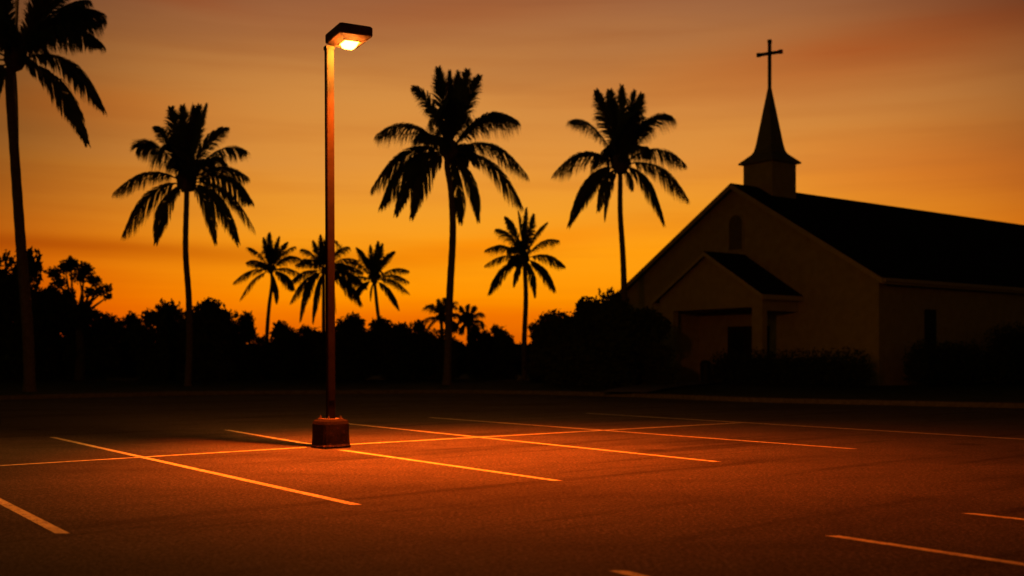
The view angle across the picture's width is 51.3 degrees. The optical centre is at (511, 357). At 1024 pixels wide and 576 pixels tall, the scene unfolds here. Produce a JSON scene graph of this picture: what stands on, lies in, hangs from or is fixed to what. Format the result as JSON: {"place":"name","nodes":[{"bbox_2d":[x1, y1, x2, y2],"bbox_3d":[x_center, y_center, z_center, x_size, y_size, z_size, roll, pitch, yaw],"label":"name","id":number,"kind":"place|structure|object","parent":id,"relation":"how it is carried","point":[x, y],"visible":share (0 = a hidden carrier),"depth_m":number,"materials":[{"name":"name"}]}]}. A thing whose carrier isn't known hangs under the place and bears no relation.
{"place":"outdoors","nodes":[
{"label":"outdoors","id":0,"kind":"place"},
{"bbox_2d":[0,394,1023,575],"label":"parking lot","id":1,"kind":"structure","parent":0,"point":[749,507],"depth_m":11.79,"materials":[{"name":"grey asphalt"}]},
{"bbox_2d":[0,498,68,532],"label":"parking line","id":2,"kind":"object","parent":1,"relation":"on","point":[35,519],"visible":1,"depth_m":9.63,"materials":[{"name":"paint"}]},
{"bbox_2d":[0,447,305,465],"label":"parking line","id":3,"kind":"object","parent":1,"relation":"on","point":[149,456],"visible":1,"depth_m":15.51,"materials":[{"name":"paint"}]},
{"bbox_2d":[50,437,361,504],"bbox_3d":[-4.931,1.446,14.902,0.104,0.001,11.250,0,0,-38],"label":"parking line","id":4,"kind":"object","parent":1,"relation":"on","point":[288,489],"visible":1,"depth_m":13.05,"materials":[{"name":"paint"}]},
{"bbox_2d":[227,430,309,443],"bbox_3d":[-4.513,1.446,19.490,0.109,0.001,4.287,0,0,-34],"label":"parking line","id":5,"kind":"object","parent":1,"relation":"on","point":[269,437],"visible":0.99,"depth_m":19.24,"materials":[{"name":"paint"}]},
{"bbox_2d":[311,22,372,448],"bbox_3d":[-2.740,-1.875,17.017,0.763,6.650,0.946,0,0,-28],"label":"street lamp","id":6,"kind":"object","parent":1,"relation":"on","point":[330,431],"visible":1,"depth_m":17.08,"materials":[{"name":"brown metal"}]},
{"bbox_2d":[342,450,561,480],"bbox_3d":[-1.065,1.446,14.584,0.104,0.001,5.334,0,0,-38],"label":"parking line","id":7,"kind":"object","parent":1,"relation":"on","point":[456,466],"visible":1,"depth_m":14.13,"materials":[{"name":"paint"}]},
{"bbox_2d":[0,390,1023,407],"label":"kerb","id":8,"kind":"structure","parent":1,"relation":"on","point":[739,399],"depth_m":38.17,"materials":[{"name":"grey concrete"}]},
{"bbox_2d":[353,424,720,461],"bbox_3d":[-0.421,1.446,19.091,0.105,0.001,10.863,0,0,-37],"label":"parking line","id":9,"kind":"object","parent":1,"relation":"on","point":[549,444],"visible":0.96,"depth_m":17.49,"materials":[{"name":"paint"}]},
{"bbox_2d":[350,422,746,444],"bbox_3d":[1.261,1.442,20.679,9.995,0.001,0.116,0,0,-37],"label":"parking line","id":10,"kind":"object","parent":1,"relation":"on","point":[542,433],"visible":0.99,"depth_m":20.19,"materials":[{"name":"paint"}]},
{"bbox_2d":[612,571,646,575],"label":"parking line","id":11,"kind":"object","parent":1,"relation":"on","point":[629,573],"visible":1,"depth_m":7.13,"materials":[{"name":"paint"}]},
{"bbox_2d":[428,417,853,448],"bbox_3d":[1.712,1.446,21.262,0.101,0.001,11.579,0,0,-40],"label":"parking line","id":12,"kind":"object","parent":1,"relation":"on","point":[657,434],"visible":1,"depth_m":19.99,"materials":[{"name":"paint"}]},
{"bbox_2d":[590,413,1016,438],"bbox_3d":[5.693,1.446,22.987,0.101,0.001,12.007,0,0,-39],"label":"parking line","id":13,"kind":"object","parent":1,"relation":"on","point":[825,427],"visible":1,"depth_m":21.98,"materials":[{"name":"paint"}]},
{"bbox_2d":[831,536,1023,564],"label":"parking line","id":14,"kind":"object","parent":1,"relation":"on","point":[944,552],"visible":1,"depth_m":7.99,"materials":[{"name":"paint"}]},
{"bbox_2d":[964,513,1023,519],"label":"parking line","id":15,"kind":"object","parent":1,"relation":"on","point":[995,516],"visible":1,"depth_m":9.69,"materials":[{"name":"paint"}]},
{"bbox_2d":[0,373,1023,402],"bbox_3d":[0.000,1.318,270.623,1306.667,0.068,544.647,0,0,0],"label":"lawn","id":16,"kind":"structure","parent":0,"point":[995,392],"depth_m":45.35,"materials":[{"name":"green plant"}]},
{"bbox_2d":[0,245,59,380],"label":"bushy tree","id":17,"kind":"object","parent":16,"relation":"on","point":[11,354],"visible":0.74,"depth_m":59.47,"materials":[{"name":"green plant"}]},
{"bbox_2d":[0,0,107,391],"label":"palm tree","id":18,"kind":"object","parent":16,"relation":"on","point":[74,23],"visible":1,"depth_m":40.86,"materials":[{"name":"green plant"}]},
{"bbox_2d":[41,255,112,380],"bbox_3d":[-24.438,-2.093,60.028,4.054,7.226,2.120,0,0,0],"label":"spreading tree","id":19,"kind":"object","parent":16,"relation":"on","point":[80,314],"visible":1,"depth_m":59.80,"materials":[{"name":"green plant"}]},
{"bbox_2d":[108,311,151,377],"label":"bushy tree","id":20,"kind":"object","parent":16,"relation":"on","point":[126,368],"visible":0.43,"depth_m":68.87,"materials":[{"name":"black plant"}]},
{"bbox_2d":[124,298,184,379],"bbox_3d":[-20.232,-0.974,61.961,4.043,4.974,3.152,0,0,4],"label":"bushy tree","id":21,"kind":"object","parent":16,"relation":"on","point":[158,357],"visible":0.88,"depth_m":61.17,"materials":[{"name":"green plant"}]},
{"bbox_2d":[112,103,255,385],"bbox_3d":[-14.694,-5.162,49.001,5.597,13.443,5.991,0,0,-43],"label":"palm tree","id":22,"kind":"object","parent":16,"relation":"on","point":[182,144],"visible":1,"depth_m":48.86,"materials":[{"name":"green plant"}]},
{"bbox_2d":[174,296,237,380],"bbox_3d":[-17.449,-1.016,61.076,3.513,5.071,4.271,0,0,-12],"label":"bushy tree","id":23,"kind":"object","parent":16,"relation":"on","point":[212,359],"visible":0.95,"depth_m":60.16,"materials":[{"name":"green plant"}]},
{"bbox_2d":[223,308,258,379],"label":"bushy tree","id":24,"kind":"object","parent":16,"relation":"on","point":[243,332],"visible":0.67,"depth_m":62.59,"materials":[{"name":"black plant"}]},
{"bbox_2d":[243,334,275,378],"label":"bushy tree","id":25,"kind":"object","parent":16,"relation":"on","point":[258,353],"visible":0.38,"depth_m":65.14,"materials":[{"name":"black plant"}]},
{"bbox_2d":[233,232,304,336],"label":"palm tree","id":26,"kind":"object","parent":16,"relation":"on","point":[273,255],"visible":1,"depth_m":67.88,"materials":[{"name":"black plant"}]},
{"bbox_2d":[19,341,530,373],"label":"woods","id":27,"kind":"object","parent":16,"relation":"on","point":[517,365],"visible":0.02,"depth_m":90.11,"materials":[{"name":"black plant"}]},
{"bbox_2d":[260,320,306,379],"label":"bushy tree","id":28,"kind":"object","parent":16,"relation":"on","point":[285,345],"visible":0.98,"depth_m":63.22,"materials":[{"name":"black plant"}]},
{"bbox_2d":[291,324,325,378],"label":"bushy tree","id":29,"kind":"object","parent":16,"relation":"on","point":[312,340],"visible":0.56,"depth_m":65.15,"materials":[{"name":"black plant"}]},
{"bbox_2d":[290,234,367,331],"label":"palm tree","id":30,"kind":"object","parent":16,"relation":"on","point":[342,272],"visible":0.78,"depth_m":69.81,"materials":[{"name":"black plant"}]},
{"bbox_2d":[312,310,377,380],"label":"bushy tree","id":31,"kind":"object","parent":16,"relation":"on","point":[353,359],"visible":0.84,"depth_m":60.95,"materials":[{"name":"black plant"}]},
{"bbox_2d":[344,241,409,376],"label":"palm tree","id":32,"kind":"object","parent":16,"relation":"on","point":[373,264],"visible":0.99,"depth_m":68.92,"materials":[{"name":"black plant"}]},
{"bbox_2d":[363,316,405,379],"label":"bushy tree","id":33,"kind":"object","parent":16,"relation":"on","point":[381,331],"visible":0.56,"depth_m":63.46,"materials":[{"name":"black plant"}]},
{"bbox_2d":[388,319,435,379],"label":"bushy tree","id":34,"kind":"object","parent":16,"relation":"on","point":[413,346],"visible":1,"depth_m":62.27,"materials":[{"name":"black plant"}]},
{"bbox_2d":[416,327,464,378],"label":"bushy tree","id":35,"kind":"object","parent":16,"relation":"on","point":[437,346],"visible":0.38,"depth_m":65.62,"materials":[{"name":"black plant"}]},
{"bbox_2d":[421,297,459,334],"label":"palm tree","id":36,"kind":"object","parent":16,"relation":"on","point":[440,306],"visible":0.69,"depth_m":95.70,"materials":[{"name":"black plant"}]},
{"bbox_2d":[370,65,529,384],"bbox_3d":[-2.751,-6.082,49.876,6.258,15.280,6.035,0,0,-43],"label":"palm tree","id":37,"kind":"object","parent":16,"relation":"on","point":[450,116],"visible":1,"depth_m":49.83,"materials":[{"name":"green plant"}]},
{"bbox_2d":[453,304,486,347],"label":"palm tree","id":38,"kind":"object","parent":16,"relation":"on","point":[467,318],"visible":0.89,"depth_m":95.68,"materials":[{"name":"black plant"}]},
{"bbox_2d":[457,324,495,378],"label":"bushy tree","id":39,"kind":"object","parent":16,"relation":"on","point":[473,362],"visible":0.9,"depth_m":66.28,"materials":[{"name":"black plant"}]},
{"bbox_2d":[482,323,521,378],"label":"bushy tree","id":40,"kind":"object","parent":16,"relation":"on","point":[505,352],"visible":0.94,"depth_m":65.15,"materials":[{"name":"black plant"}]},
{"bbox_2d":[484,207,565,379],"bbox_3d":[0.409,-3.556,62.238,4.214,10.214,4.383,0,0,-36],"label":"palm tree","id":41,"kind":"object","parent":16,"relation":"on","point":[519,258],"visible":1,"depth_m":61.87,"materials":[{"name":"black plant"}]},
{"bbox_2d":[527,341,547,380],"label":"bushy tree","id":42,"kind":"object","parent":16,"relation":"on","point":[533,379],"visible":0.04,"depth_m":59.00,"materials":[{"name":"black plant"}]},
{"bbox_2d":[522,309,570,379],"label":"bushy tree","id":43,"kind":"object","parent":16,"relation":"on","point":[544,335],"visible":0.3,"depth_m":55.74,"materials":[{"name":"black plant"}]},
{"bbox_2d":[557,295,601,344],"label":"bushy tree","id":44,"kind":"object","parent":16,"relation":"on","point":[578,323],"visible":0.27,"depth_m":53.39,"materials":[{"name":"black plant"}]},
{"bbox_2d":[591,287,632,331],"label":"bushy tree","id":45,"kind":"object","parent":16,"relation":"on","point":[608,292],"visible":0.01,"depth_m":54.39,"materials":[{"name":"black plant"}]},
{"bbox_2d":[551,84,689,320],"bbox_3d":[5.634,-6.044,54.186,5.555,15.195,5.574,0,0,35],"label":"palm tree","id":46,"kind":"object","parent":16,"relation":"on","point":[626,130],"visible":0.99,"depth_m":53.88,"materials":[{"name":"black plant"}]},
{"bbox_2d":[592,295,672,376],"bbox_3d":[5.790,-0.743,50.965,4.221,4.470,2.552,0,0,-6],"label":"bushy tree","id":47,"kind":"object","parent":16,"relation":"on","point":[644,324],"visible":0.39,"depth_m":50.59,"materials":[{"name":"black plant"}]},
{"bbox_2d":[633,339,679,384],"bbox_3d":[6.130,0.242,50.617,4.213,2.375,1.412,0,0,40],"label":"shrub","id":48,"kind":"object","parent":16,"relation":"on","point":[655,354],"visible":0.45,"depth_m":49.86,"materials":[{"name":"green plant"}]},
{"bbox_2d":[708,345,873,385],"bbox_3d":[13.011,0.403,50.382,8.078,1.955,1.638,0,0,33],"label":"hedge","id":49,"kind":"object","parent":16,"relation":"on","point":[756,370],"visible":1,"depth_m":50.00,"materials":[{"name":"green plant"}]},
{"bbox_2d":[617,39,1023,385],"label":"church","id":50,"kind":"structure","parent":16,"relation":"on","point":[768,256],"depth_m":55.43,"materials":[{"name":"beige paint"}]},
{"bbox_2d":[729,215,741,249],"bbox_3d":[11.960,-6.675,57.008,0.070,1.850,0.900,0,0,-37],"label":"niche window","id":51,"kind":"structure","parent":50,"relation":"in","point":[735,223],"depth_m":56.98,"materials":[{"name":"black glass"}]},
{"bbox_2d":[729,328,746,381],"bbox_3d":[12.024,-0.065,56.825,0.050,2.970,1.270,0,0,-37],"label":"door","id":52,"kind":"structure","parent":50,"relation":"in","point":[737,336],"depth_m":56.74,"materials":[{"name":"black glass"}]},
{"bbox_2d":[748,328,751,379],"bbox_3d":[12.816,-0.065,55.756,0.050,2.970,1.270,0,0,-37],"label":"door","id":53,"kind":"structure","parent":50,"relation":"in","point":[749,329],"depth_m":56.15,"materials":[{"name":"black glass"}]},
{"bbox_2d":[924,309,935,352],"bbox_3d":[20.575,-1.050,52.458,0.950,2.600,0.063,0,0,-37],"label":"window","id":54,"kind":"structure","parent":50,"relation":"in","point":[929,315],"depth_m":52.36,"materials":[{"name":"black glass"}]},
{"bbox_2d":[902,338,986,386],"bbox_3d":[20.435,0.185,50.404,6.238,2.369,1.958,0,0,-36],"label":"shrub","id":55,"kind":"object","parent":16,"relation":"on","point":[941,364],"visible":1,"depth_m":49.70,"materials":[{"name":"green plant"}]},
{"bbox_2d":[982,320,1023,384],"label":"shrub","id":56,"kind":"object","parent":16,"relation":"on","point":[1004,362],"visible":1,"depth_m":51.68,"materials":[{"name":"green plant"}]},
{"bbox_2d":[0,0,1023,344],"label":"sky","id":57,"kind":"structure","parent":0,"point":[911,104],"materials":[{"name":"orange"}]}
]}

